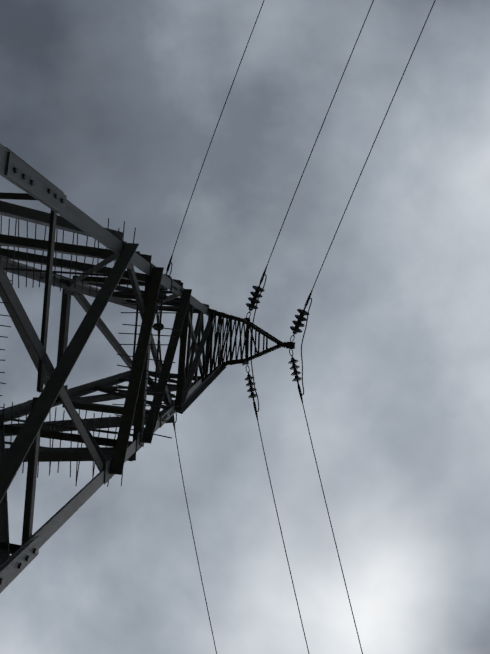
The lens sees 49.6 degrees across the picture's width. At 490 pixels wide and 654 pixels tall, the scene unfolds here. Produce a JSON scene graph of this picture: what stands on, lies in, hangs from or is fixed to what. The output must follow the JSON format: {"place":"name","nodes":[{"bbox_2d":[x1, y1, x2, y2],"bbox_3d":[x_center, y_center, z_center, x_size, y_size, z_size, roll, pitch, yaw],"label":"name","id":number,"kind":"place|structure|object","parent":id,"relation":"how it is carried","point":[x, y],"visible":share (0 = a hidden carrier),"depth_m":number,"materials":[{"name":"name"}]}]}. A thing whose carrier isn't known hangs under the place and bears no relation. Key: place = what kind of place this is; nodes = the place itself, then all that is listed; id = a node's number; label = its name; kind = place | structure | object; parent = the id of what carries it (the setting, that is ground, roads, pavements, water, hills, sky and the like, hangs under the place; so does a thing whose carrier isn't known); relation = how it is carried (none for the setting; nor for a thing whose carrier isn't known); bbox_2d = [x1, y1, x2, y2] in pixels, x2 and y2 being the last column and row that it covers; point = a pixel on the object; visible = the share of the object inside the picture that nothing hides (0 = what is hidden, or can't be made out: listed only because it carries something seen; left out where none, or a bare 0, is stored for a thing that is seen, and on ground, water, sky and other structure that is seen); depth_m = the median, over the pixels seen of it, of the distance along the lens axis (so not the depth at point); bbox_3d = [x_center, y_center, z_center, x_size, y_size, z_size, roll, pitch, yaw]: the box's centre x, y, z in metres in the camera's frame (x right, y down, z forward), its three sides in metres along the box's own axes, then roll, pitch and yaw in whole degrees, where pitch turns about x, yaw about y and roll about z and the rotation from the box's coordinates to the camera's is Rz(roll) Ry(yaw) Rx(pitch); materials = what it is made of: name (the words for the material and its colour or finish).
{"place":"outdoors","nodes":[
{"label":"outdoors","id":0,"kind":"place"},
{"bbox_2d":[0,0,489,653],"label":"sky","id":1,"kind":"structure","parent":0,"point":[118,104],"materials":[{"name":"grey"}]},
{"label":"ground","id":2,"kind":"structure","parent":0,"visible":0},
{"bbox_2d":[0,0,435,653],"bbox_3d":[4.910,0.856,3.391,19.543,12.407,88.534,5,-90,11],"label":"electricity pylon","id":3,"kind":"object","parent":2,"relation":"on","point":[182,304],"visible":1,"depth_m":6.34,"materials":[{"name":"metal"}]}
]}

